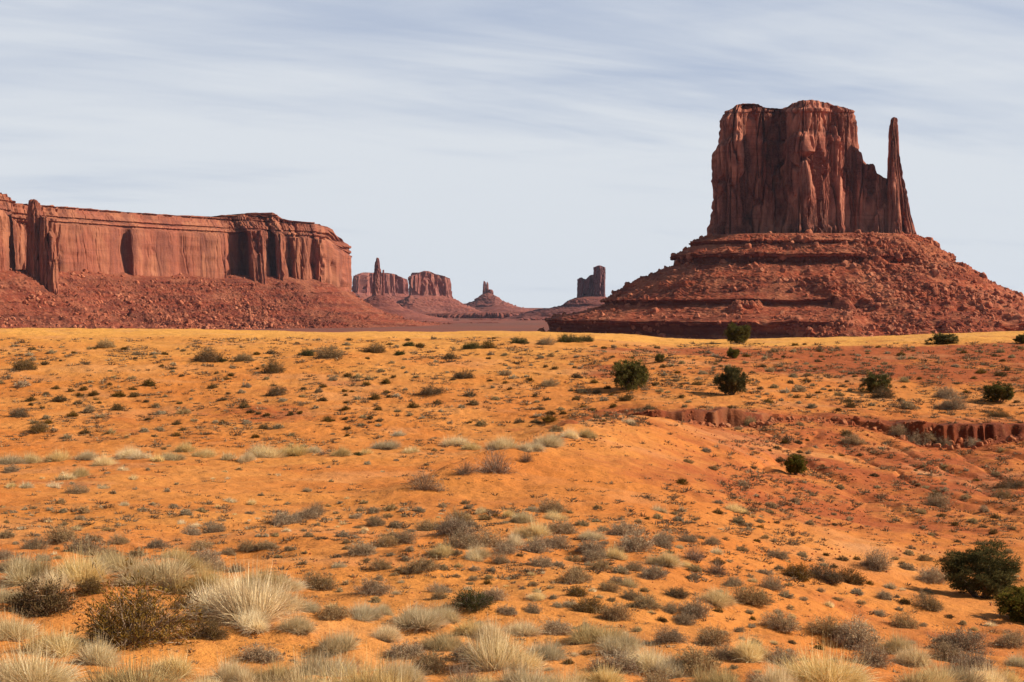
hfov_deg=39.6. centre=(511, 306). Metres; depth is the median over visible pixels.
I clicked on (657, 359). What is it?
juniper
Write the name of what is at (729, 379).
juniper
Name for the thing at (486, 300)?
twin fingered butte
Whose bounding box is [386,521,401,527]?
sagebrush
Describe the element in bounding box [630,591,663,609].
saltbush
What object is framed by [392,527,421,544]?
sagebrush
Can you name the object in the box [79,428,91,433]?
dark brush
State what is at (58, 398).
dark brush
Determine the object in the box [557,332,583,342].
green brush
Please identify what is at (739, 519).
saltbush
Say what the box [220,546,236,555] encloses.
sagebrush
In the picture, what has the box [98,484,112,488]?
grass clump
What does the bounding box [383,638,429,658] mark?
sagebrush
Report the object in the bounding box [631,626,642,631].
saltbush
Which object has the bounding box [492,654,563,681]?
grass clump
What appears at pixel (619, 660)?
sagebrush
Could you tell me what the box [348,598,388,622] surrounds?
grass clump
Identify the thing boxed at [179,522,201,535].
sagebrush
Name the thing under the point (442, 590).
sagebrush
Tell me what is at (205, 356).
dark brush
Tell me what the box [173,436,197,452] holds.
grass clump
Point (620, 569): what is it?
saltbush
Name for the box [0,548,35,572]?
grass clump
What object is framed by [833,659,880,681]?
grass clump
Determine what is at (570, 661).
dark brush
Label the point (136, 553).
sagebrush
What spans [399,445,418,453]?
grass clump
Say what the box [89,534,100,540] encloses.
sagebrush
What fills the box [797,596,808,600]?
sagebrush
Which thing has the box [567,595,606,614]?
dark brush
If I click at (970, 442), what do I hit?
sagebrush
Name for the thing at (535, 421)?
dark brush
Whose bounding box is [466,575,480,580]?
sagebrush
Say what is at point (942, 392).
sagebrush
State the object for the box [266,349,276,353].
dark brush
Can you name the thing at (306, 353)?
green brush
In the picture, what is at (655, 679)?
sagebrush
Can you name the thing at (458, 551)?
sagebrush
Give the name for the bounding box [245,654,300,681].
grass clump
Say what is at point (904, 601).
dark brush
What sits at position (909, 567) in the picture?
sagebrush
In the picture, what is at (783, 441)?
dark brush
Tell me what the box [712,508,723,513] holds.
dark brush
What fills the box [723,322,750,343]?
juniper
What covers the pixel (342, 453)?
grass clump
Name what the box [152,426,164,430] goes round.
saltbush
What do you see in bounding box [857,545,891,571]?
sagebrush
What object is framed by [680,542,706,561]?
bare bush
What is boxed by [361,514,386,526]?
sagebrush
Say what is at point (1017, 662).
grass clump
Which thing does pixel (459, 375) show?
dark brush
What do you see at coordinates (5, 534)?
sagebrush
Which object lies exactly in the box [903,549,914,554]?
saltbush
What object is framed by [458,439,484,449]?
grass clump
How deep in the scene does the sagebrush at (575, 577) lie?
23.09 m
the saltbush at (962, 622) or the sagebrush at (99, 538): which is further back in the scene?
the sagebrush at (99, 538)
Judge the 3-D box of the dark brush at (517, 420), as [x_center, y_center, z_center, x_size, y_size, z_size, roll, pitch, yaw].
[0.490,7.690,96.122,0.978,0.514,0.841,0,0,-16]
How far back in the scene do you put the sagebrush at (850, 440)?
86.20 m
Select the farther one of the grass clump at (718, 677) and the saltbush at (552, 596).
the saltbush at (552, 596)
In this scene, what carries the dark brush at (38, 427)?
on the ground
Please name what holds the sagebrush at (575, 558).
on the ground
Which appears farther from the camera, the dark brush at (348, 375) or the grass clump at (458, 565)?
the dark brush at (348, 375)
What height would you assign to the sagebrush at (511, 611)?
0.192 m
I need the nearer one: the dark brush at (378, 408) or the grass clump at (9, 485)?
the grass clump at (9, 485)
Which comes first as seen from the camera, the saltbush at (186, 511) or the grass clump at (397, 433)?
the saltbush at (186, 511)
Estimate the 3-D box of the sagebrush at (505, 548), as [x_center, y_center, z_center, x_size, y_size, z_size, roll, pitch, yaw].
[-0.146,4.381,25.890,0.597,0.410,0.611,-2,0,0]
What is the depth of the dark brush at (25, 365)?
121.91 m
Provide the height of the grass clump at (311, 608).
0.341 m
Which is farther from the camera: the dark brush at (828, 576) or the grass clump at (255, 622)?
the dark brush at (828, 576)
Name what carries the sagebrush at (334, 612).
on the ground
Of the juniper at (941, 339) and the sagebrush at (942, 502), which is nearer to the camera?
the sagebrush at (942, 502)
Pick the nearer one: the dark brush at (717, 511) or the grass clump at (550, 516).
the grass clump at (550, 516)
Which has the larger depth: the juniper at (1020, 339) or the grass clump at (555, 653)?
the juniper at (1020, 339)
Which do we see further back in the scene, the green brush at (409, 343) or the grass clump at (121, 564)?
the green brush at (409, 343)
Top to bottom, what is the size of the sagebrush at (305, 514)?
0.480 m
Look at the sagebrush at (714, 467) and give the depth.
58.06 m
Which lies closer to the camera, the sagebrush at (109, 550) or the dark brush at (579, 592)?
the dark brush at (579, 592)
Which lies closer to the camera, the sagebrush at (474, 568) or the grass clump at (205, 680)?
the grass clump at (205, 680)
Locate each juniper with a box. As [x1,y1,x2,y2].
[609,356,649,390]
[654,353,664,361]
[712,364,750,394]
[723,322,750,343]
[727,347,739,357]
[780,453,807,474]
[859,369,892,392]
[924,331,958,344]
[931,538,1022,598]
[982,381,1015,401]
[993,585,1023,622]
[1012,333,1023,343]
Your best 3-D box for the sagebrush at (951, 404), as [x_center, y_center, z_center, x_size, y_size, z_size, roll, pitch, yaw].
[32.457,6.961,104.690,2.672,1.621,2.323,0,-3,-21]
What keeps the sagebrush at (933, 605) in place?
on the ground
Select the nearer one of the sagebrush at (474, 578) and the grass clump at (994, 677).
the grass clump at (994, 677)
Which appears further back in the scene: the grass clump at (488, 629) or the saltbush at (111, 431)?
the saltbush at (111, 431)
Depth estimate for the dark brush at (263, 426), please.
92.98 m
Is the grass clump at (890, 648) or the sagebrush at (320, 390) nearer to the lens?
the grass clump at (890, 648)
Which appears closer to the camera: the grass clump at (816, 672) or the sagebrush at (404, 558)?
the grass clump at (816, 672)
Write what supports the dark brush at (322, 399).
on the ground
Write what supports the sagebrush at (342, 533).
on the ground
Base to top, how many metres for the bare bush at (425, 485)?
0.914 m
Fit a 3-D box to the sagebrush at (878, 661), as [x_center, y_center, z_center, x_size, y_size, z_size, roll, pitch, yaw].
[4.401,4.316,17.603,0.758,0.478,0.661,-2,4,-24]
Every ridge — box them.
[420,321,499,322]
[425,311,524,317]
[470,317,549,319]
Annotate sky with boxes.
[0,0,1023,307]
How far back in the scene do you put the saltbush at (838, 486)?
65.40 m
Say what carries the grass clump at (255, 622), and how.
on the ground
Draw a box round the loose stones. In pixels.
[1,342,1023,681]
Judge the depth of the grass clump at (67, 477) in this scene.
55.88 m
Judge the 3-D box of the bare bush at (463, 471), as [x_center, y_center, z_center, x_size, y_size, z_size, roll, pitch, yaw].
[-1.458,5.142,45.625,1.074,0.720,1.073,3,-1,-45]
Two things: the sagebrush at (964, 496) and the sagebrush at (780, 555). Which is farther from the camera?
the sagebrush at (964, 496)
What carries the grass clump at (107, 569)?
on the ground
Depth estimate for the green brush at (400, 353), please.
136.18 m
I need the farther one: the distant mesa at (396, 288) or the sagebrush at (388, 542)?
the distant mesa at (396, 288)
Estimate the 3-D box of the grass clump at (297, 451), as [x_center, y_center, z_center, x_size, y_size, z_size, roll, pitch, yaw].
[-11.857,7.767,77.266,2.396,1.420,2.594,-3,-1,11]
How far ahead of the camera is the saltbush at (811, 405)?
101.90 m
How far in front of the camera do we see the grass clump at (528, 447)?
51.68 m
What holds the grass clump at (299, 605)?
on the ground
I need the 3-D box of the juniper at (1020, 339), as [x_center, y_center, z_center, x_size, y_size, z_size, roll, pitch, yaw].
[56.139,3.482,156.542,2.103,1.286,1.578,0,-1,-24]
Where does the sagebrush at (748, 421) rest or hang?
on the ground
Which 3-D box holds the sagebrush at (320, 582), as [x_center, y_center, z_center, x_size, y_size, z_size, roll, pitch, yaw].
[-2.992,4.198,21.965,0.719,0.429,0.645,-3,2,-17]
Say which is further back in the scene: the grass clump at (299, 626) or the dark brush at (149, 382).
the dark brush at (149, 382)
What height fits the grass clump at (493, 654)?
0.865 m
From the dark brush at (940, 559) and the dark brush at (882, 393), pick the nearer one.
the dark brush at (940, 559)
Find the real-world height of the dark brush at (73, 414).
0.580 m
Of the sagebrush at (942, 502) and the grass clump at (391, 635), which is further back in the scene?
the sagebrush at (942, 502)
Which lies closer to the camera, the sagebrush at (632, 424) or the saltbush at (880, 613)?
the saltbush at (880, 613)
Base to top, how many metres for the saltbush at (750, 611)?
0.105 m
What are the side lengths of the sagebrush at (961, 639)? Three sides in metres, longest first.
1.093 x 0.938 x 0.525 m
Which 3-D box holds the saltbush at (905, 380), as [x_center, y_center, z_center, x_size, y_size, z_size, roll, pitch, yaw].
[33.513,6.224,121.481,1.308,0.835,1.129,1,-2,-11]
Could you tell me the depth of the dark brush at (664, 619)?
20.12 m
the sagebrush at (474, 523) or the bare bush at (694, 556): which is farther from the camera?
the sagebrush at (474, 523)
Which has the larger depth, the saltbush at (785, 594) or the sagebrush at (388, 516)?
the sagebrush at (388, 516)
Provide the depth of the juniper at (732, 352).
138.51 m
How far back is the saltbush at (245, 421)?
95.01 m
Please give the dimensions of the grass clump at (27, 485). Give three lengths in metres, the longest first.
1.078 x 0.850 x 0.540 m
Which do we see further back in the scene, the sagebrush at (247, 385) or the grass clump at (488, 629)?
the sagebrush at (247, 385)
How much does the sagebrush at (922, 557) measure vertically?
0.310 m
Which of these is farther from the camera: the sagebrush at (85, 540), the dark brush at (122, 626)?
the sagebrush at (85, 540)
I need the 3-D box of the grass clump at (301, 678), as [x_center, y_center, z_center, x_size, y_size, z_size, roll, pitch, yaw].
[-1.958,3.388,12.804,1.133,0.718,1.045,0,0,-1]
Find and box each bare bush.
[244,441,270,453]
[404,468,448,491]
[441,655,483,681]
[453,461,480,475]
[469,445,522,473]
[519,450,533,462]
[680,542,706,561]
[700,558,732,575]
[741,668,764,681]
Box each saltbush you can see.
[31,552,52,560]
[40,414,51,418]
[59,508,67,513]
[60,433,72,438]
[105,428,115,433]
[139,427,148,432]
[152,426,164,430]
[179,507,193,515]
[194,507,208,512]
[241,419,252,423]
[270,422,283,428]
[302,487,313,491]
[369,596,380,602]
[414,504,425,512]
[438,564,450,570]
[464,504,473,508]
[474,418,489,426]
[485,573,493,579]
[525,505,539,512]
[549,594,558,599]
[550,601,563,607]
[562,600,577,608]
[575,519,589,526]
[576,388,586,393]
[595,525,608,531]
[598,395,608,400]
[612,564,631,574]
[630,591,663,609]
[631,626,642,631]
[653,513,664,519]
[673,516,684,521]
[687,562,705,571]
[698,370,708,374]
[703,535,721,545]
[722,575,744,586]
[731,514,746,523]
[744,607,754,614]
[754,518,765,522]
[778,586,794,598]
[796,551,808,557]
[805,403,817,407]
[835,483,844,489]
[850,587,864,595]
[871,608,887,616]
[898,376,909,382]
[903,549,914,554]
[915,508,929,513]
[922,587,932,592]
[940,486,949,491]
[959,619,966,624]
[967,518,978,522]
[1005,548,1013,553]
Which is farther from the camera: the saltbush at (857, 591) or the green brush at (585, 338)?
the green brush at (585, 338)
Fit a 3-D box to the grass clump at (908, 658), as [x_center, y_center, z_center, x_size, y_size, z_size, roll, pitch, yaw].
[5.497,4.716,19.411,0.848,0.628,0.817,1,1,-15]
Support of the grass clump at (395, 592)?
on the ground
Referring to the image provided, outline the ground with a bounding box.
[0,308,1023,681]
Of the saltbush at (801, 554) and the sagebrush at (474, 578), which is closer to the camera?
the sagebrush at (474, 578)
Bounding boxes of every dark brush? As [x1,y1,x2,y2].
[2,565,85,617]
[8,405,31,417]
[10,356,36,370]
[24,396,37,401]
[25,420,48,433]
[50,395,66,401]
[66,411,80,416]
[68,553,208,650]
[72,574,108,595]
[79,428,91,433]
[87,389,99,395]
[109,401,126,410]
[111,390,125,396]
[129,391,138,396]
[141,378,156,386]
[166,587,209,608]
[171,420,182,424]
[172,431,181,436]
[184,612,231,641]
[192,341,224,362]
[207,383,218,388]
[238,401,251,407]
[245,408,255,412]
[257,423,271,429]
[258,356,287,373]
[264,383,289,395]
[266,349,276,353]
[318,396,328,400]
[322,416,335,421]
[339,405,350,410]
[344,371,352,376]
[364,341,386,353]
[368,393,381,399]
[373,406,382,410]
[380,378,392,383]
[405,402,419,407]
[417,382,449,395]
[432,399,442,404]
[443,351,455,358]
[452,368,475,378]
[462,390,476,396]
[468,399,479,404]
[482,340,496,347]
[483,579,491,584]
[513,417,524,422]
[529,418,540,423]
[541,413,557,421]
[545,410,555,414]
[561,658,574,663]
[562,581,593,597]
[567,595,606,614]
[572,372,582,377]
[592,388,603,393]
[618,392,634,400]
[644,404,654,409]
[657,616,668,622]
[660,586,690,599]
[677,477,689,484]
[691,381,702,384]
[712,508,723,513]
[712,556,728,564]
[712,607,723,612]
[763,398,773,403]
[774,456,785,461]
[779,438,789,443]
[781,559,816,581]
[793,439,802,444]
[807,559,846,584]
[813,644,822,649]
[834,554,849,560]
[836,565,867,585]
[839,429,854,436]
[842,401,855,407]
[868,385,897,398]
[898,597,910,604]
[930,490,943,496]
[939,554,950,562]
[944,614,953,618]
[975,368,986,373]
[986,406,1012,417]
[988,528,998,533]
[989,513,1001,518]
[991,474,1023,488]
[994,370,1007,375]
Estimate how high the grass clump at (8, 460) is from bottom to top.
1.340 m
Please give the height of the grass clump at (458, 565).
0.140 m
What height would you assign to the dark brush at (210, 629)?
0.407 m
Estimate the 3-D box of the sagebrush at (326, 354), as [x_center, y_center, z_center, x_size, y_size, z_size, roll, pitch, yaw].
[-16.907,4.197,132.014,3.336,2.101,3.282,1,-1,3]
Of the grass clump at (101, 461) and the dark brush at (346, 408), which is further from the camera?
the dark brush at (346, 408)
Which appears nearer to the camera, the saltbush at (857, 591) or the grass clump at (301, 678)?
the grass clump at (301, 678)
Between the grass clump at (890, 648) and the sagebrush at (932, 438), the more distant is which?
the sagebrush at (932, 438)
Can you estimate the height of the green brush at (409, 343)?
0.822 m
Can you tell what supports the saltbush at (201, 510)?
on the ground
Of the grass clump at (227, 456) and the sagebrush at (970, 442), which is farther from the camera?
the sagebrush at (970, 442)
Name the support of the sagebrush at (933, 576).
on the ground
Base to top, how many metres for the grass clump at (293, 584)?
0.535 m
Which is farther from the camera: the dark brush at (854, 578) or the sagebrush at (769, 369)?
the sagebrush at (769, 369)
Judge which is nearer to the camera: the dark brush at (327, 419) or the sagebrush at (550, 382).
the dark brush at (327, 419)
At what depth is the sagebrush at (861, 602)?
26.56 m
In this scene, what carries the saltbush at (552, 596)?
on the ground
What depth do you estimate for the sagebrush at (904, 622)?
24.98 m
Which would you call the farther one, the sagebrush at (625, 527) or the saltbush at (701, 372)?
the saltbush at (701, 372)
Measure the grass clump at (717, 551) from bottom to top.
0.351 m
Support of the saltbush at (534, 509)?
on the ground
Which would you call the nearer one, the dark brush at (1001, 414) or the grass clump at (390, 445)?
the grass clump at (390, 445)
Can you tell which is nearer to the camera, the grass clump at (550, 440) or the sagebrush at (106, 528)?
the sagebrush at (106, 528)
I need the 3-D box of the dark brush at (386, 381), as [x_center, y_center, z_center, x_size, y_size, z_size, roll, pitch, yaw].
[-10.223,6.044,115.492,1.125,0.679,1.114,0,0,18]
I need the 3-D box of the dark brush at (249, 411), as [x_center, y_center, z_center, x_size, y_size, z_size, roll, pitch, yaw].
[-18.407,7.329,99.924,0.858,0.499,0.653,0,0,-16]
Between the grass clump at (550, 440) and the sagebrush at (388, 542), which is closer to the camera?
the sagebrush at (388, 542)
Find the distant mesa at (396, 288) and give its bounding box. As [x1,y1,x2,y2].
[352,272,408,301]
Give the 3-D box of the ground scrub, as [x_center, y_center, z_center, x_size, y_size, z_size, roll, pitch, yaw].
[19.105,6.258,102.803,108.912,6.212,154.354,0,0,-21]
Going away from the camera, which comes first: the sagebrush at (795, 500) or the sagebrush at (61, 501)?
the sagebrush at (61, 501)
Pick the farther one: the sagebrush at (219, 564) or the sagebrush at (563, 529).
the sagebrush at (563, 529)
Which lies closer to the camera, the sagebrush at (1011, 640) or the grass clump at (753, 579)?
the sagebrush at (1011, 640)
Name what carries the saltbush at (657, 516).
on the ground
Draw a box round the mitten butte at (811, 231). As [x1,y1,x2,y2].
[537,100,1023,339]
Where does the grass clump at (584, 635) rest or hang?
on the ground
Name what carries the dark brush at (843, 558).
on the ground
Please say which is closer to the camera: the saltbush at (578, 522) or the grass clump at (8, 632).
the grass clump at (8, 632)
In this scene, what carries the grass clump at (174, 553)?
on the ground
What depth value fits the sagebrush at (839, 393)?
109.82 m
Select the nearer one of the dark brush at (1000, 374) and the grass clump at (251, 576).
the grass clump at (251, 576)
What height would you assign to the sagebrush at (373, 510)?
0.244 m
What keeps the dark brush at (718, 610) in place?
on the ground
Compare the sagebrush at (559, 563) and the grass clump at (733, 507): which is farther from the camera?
the grass clump at (733, 507)
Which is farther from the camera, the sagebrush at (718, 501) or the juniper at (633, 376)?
the juniper at (633, 376)
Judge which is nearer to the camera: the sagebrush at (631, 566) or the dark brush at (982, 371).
the sagebrush at (631, 566)
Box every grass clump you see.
[0,449,28,464]
[0,543,62,587]
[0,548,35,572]
[0,582,29,603]
[0,603,43,640]
[0,624,89,681]
[4,480,15,487]
[14,619,89,658]
[18,482,36,488]
[20,451,44,463]
[21,563,76,591]
[38,446,72,462]
[42,541,117,586]
[46,481,61,487]
[54,472,78,480]
[66,464,92,476]
[67,625,127,668]
[70,642,199,681]
[71,526,83,529]
[73,447,100,460]
[85,543,142,572]
[86,450,121,466]
[88,555,116,573]
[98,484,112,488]
[106,544,198,586]
[113,445,143,458]
[116,466,128,470]
[119,500,129,505]
[126,448,152,459]
[128,473,138,479]
[147,449,165,461]
[148,649,207,678]
[155,546,211,574]
[155,555,238,594]
[159,543,186,558]
[161,446,186,460]
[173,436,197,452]
[175,553,310,626]
[181,666,225,681]
[188,522,202,527]
[191,447,217,457]
[195,570,246,597]
[204,650,263,681]
[217,451,236,460]
[224,497,236,502]
[230,563,293,591]
[231,602,277,635]
[237,449,258,462]
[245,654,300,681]
[247,499,256,504]
[249,441,288,457]
[251,574,316,615]
[253,647,337,681]
[267,569,310,592]
[274,607,317,637]
[276,439,313,456]
[281,526,290,531]
[287,644,362,676]
[302,595,323,612]
[306,645,421,681]
[307,443,323,452]
[312,623,362,657]
[327,444,353,456]
[329,560,347,567]
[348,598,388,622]
[359,447,374,454]
[368,435,403,449]
[369,620,406,643]
[372,647,433,681]
[375,603,395,615]
[388,429,406,436]
[389,591,400,594]
[389,599,455,633]
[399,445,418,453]
[418,624,467,651]
[425,598,463,625]
[426,541,457,557]
[436,435,472,445]
[441,670,500,681]
[443,615,551,673]
[446,612,491,636]
[453,563,463,567]
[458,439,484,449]
[460,541,494,562]
[467,614,513,641]
[474,504,487,514]
[483,434,520,449]
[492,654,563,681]
[500,509,515,516]
[500,530,523,546]
[500,615,544,637]
[506,516,554,537]
[508,510,537,523]
[516,436,550,452]
[525,587,547,601]
[525,634,575,661]
[531,424,567,448]
[534,660,588,681]
[539,508,570,520]
[559,423,581,439]
[563,612,633,644]
[564,659,631,681]
[571,651,580,656]
[576,528,608,540]
[578,426,599,438]
[588,623,650,656]
[603,542,632,559]
[615,634,674,675]
[619,572,641,587]
[641,653,691,678]
[643,547,686,570]
[650,499,669,513]
[679,659,747,681]
[680,558,691,567]
[694,579,741,610]
[709,546,723,554]
[721,502,746,513]
[725,627,772,662]
[746,577,758,582]
[746,653,800,681]
[760,632,885,681]
[823,601,834,607]
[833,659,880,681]
[869,631,918,653]
[882,582,897,589]
[888,640,937,667]
[893,655,970,681]
[930,653,991,681]
[966,651,1013,681]
[985,620,998,626]
[990,662,1023,681]
[999,650,1023,666]
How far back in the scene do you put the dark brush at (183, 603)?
19.01 m
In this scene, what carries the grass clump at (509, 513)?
on the ground
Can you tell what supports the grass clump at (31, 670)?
on the ground
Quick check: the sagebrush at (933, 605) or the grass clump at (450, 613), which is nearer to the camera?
the grass clump at (450, 613)
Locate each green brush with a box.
[299,348,316,355]
[394,349,404,354]
[403,341,414,345]
[445,584,500,613]
[459,340,483,349]
[510,336,529,343]
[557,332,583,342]
[578,335,594,341]
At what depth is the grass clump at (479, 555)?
25.29 m
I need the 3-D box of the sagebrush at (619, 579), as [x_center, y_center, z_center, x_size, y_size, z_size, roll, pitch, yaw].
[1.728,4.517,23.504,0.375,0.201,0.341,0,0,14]
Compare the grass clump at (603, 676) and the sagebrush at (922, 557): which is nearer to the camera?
the grass clump at (603, 676)
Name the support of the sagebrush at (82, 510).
on the ground
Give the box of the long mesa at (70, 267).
[0,193,450,329]
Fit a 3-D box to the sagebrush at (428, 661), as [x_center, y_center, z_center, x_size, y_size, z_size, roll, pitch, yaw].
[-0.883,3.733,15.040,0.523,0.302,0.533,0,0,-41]
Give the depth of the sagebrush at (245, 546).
27.75 m
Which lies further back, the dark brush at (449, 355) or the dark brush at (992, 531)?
the dark brush at (449, 355)
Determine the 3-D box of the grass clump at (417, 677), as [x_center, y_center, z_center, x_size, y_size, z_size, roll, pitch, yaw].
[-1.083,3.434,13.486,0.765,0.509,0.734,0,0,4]
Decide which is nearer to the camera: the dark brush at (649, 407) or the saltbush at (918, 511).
the saltbush at (918, 511)
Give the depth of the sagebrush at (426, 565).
23.56 m
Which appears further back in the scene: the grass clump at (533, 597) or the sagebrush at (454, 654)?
the grass clump at (533, 597)
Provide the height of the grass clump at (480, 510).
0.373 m
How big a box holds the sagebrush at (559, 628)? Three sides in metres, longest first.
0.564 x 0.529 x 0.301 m
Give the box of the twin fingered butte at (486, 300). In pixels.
[464,281,534,311]
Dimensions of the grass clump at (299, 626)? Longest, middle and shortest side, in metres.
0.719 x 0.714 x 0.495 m
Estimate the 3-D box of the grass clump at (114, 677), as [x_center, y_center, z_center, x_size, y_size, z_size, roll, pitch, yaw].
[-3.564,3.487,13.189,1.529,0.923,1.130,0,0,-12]
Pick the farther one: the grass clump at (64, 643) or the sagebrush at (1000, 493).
the sagebrush at (1000, 493)
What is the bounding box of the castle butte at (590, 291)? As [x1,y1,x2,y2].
[500,265,606,318]
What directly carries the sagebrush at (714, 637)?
on the ground
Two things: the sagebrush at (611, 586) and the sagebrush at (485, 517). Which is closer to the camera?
the sagebrush at (611, 586)
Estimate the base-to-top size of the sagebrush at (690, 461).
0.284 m
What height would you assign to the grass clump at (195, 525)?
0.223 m
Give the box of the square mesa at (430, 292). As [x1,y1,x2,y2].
[396,271,482,313]
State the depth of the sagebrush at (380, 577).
22.93 m
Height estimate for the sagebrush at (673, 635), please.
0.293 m
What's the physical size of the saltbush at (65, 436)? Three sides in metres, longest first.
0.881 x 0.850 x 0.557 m
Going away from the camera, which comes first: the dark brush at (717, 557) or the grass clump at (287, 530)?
the dark brush at (717, 557)
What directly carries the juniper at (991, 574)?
on the ground
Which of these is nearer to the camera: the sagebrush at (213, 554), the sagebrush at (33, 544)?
the sagebrush at (213, 554)
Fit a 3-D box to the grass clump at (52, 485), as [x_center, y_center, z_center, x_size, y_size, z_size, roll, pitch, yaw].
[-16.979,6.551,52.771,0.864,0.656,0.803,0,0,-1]
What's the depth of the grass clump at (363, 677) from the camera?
12.65 m
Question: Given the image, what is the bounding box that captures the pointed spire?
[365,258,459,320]
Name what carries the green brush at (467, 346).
on the ground
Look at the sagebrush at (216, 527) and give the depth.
32.55 m
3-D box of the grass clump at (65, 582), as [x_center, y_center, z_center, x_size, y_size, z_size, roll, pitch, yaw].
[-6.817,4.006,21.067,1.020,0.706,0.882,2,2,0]
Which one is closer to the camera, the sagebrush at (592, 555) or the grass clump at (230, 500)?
the sagebrush at (592, 555)
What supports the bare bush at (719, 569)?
on the ground
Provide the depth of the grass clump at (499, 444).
51.52 m
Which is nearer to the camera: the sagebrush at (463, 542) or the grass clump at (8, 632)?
the grass clump at (8, 632)
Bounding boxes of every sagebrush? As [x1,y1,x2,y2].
[0,528,15,538]
[0,545,18,559]
[3,464,20,472]
[13,379,30,386]
[18,535,52,549]
[39,521,79,543]
[54,498,65,503]
[62,532,105,555]
[63,480,89,493]
[73,513,85,519]
[75,505,92,513]
[83,405,94,412]
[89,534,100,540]
[93,541,120,559]
[94,337,117,347]
[100,527,109,530]
[106,533,129,544]
[126,548,148,555]
[144,536,171,548]
[150,571,189,590]
[175,408,190,414]
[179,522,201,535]
[189,539,213,550]
[192,545,227,562]
[198,518,225,533]
[201,556,229,570]
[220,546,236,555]
[226,561,246,572]
[233,351,255,361]
[233,538,257,552]
[236,638,286,663]
[241,382,251,387]
[251,538,280,549]
[269,510,298,525]
[284,546,296,550]
[285,512,303,522]
[293,506,321,520]
[301,568,341,590]
[303,531,314,537]
[305,500,326,515]
[311,343,344,358]
[315,387,322,392]
[317,599,352,620]
[328,375,337,380]
[337,529,351,536]
[345,538,379,555]
[348,513,361,518]
[350,573,395,596]
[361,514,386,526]
[367,506,380,513]
[367,555,396,571]
[372,529,401,547]
[373,575,384,580]
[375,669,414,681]
[381,503,396,510]
[383,513,393,517]
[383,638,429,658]
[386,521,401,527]
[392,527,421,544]
[396,554,444,574]
[401,556,411,560]
[404,545,414,550]
[409,648,450,674]
[412,515,441,530]
[423,581,451,592]
[427,512,478,536]
[431,587,449,599]
[437,527,485,549]
[438,500,447,507]
[440,506,473,522]
[449,636,475,661]
[453,548,463,555]
[460,499,470,504]
[464,519,480,526]
[466,564,480,570]
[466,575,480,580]
[468,525,505,547]
[476,513,492,519]
[477,583,508,601]
[490,539,518,554]
[491,552,509,564]
[495,602,518,615]
[498,369,511,375]
[518,532,554,553]
[521,599,543,613]
[524,554,556,567]
[528,580,540,586]
[535,334,556,344]
[536,494,570,512]
[537,615,572,635]
[541,377,560,386]
[541,517,580,534]
[542,530,570,548]
[548,425,564,431]
[552,558,563,566]
[555,563,595,583]
[564,554,581,561]
[575,536,606,552]
[580,649,592,654]
[581,545,603,561]
[584,557,615,569]
[586,642,643,677]
[595,598,635,621]
[596,580,624,593]
[597,551,606,559]
[603,515,648,535]
[606,595,616,601]
[607,576,626,583]
[612,529,657,552]
[619,587,644,600]
[622,556,644,571]
[627,420,637,425]
[630,664,677,681]
[637,562,668,580]
[639,587,650,591]
[650,533,674,549]
[651,623,689,644]
[655,528,677,541]
[658,600,680,613]
[666,637,731,676]
[671,608,698,625]
[675,531,700,542]
[678,597,713,618]
[683,459,694,463]
[684,571,700,580]
[693,618,737,646]
[702,447,711,452]
[705,640,735,660]
[708,465,719,469]
[712,499,724,503]
[728,580,780,606]
[732,627,744,632]
[735,479,749,486]
[735,544,749,551]
[743,415,755,425]
[755,569,774,575]
[755,571,784,590]
[756,602,804,632]
[762,643,800,667]
[763,367,774,371]
[765,500,776,507]
[767,547,790,559]
[790,497,800,502]
[791,384,809,391]
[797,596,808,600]
[800,612,846,637]
[806,519,816,524]
[828,608,887,651]
[834,390,845,396]
[836,432,867,444]
[837,636,897,669]
[854,600,866,604]
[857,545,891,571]
[876,589,894,600]
[883,608,921,629]
[888,422,911,435]
[899,562,917,570]
[900,400,918,409]
[905,428,933,444]
[908,587,945,611]
[915,565,948,584]
[917,553,932,560]
[921,430,936,440]
[923,488,952,507]
[924,621,1001,656]
[927,636,965,662]
[931,385,960,399]
[933,392,970,409]
[935,435,952,446]
[943,645,999,672]
[958,493,971,499]
[964,438,978,446]
[978,505,991,512]
[988,470,1002,475]
[990,486,1016,498]
[992,626,1023,649]
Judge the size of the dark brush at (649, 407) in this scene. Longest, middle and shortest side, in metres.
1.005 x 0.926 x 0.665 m
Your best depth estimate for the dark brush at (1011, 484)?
71.68 m
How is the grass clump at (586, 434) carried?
on the ground
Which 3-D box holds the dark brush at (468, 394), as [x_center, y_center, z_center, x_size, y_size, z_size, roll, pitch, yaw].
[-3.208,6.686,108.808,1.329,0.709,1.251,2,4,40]
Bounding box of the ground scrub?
[0,336,1023,681]
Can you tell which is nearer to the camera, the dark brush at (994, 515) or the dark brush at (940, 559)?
the dark brush at (940, 559)
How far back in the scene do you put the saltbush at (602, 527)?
33.06 m
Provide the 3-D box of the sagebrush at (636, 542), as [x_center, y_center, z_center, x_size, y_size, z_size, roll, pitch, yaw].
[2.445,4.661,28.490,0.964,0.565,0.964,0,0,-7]
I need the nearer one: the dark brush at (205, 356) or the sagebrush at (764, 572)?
the sagebrush at (764, 572)
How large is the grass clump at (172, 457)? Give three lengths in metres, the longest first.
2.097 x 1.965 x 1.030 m
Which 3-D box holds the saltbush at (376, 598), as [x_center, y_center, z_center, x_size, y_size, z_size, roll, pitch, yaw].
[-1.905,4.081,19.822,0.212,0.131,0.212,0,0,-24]
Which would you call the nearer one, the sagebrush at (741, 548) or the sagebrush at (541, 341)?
the sagebrush at (741, 548)
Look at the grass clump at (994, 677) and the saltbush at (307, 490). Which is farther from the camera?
the saltbush at (307, 490)
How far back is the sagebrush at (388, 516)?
37.17 m
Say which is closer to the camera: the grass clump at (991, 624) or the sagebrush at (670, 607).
the sagebrush at (670, 607)

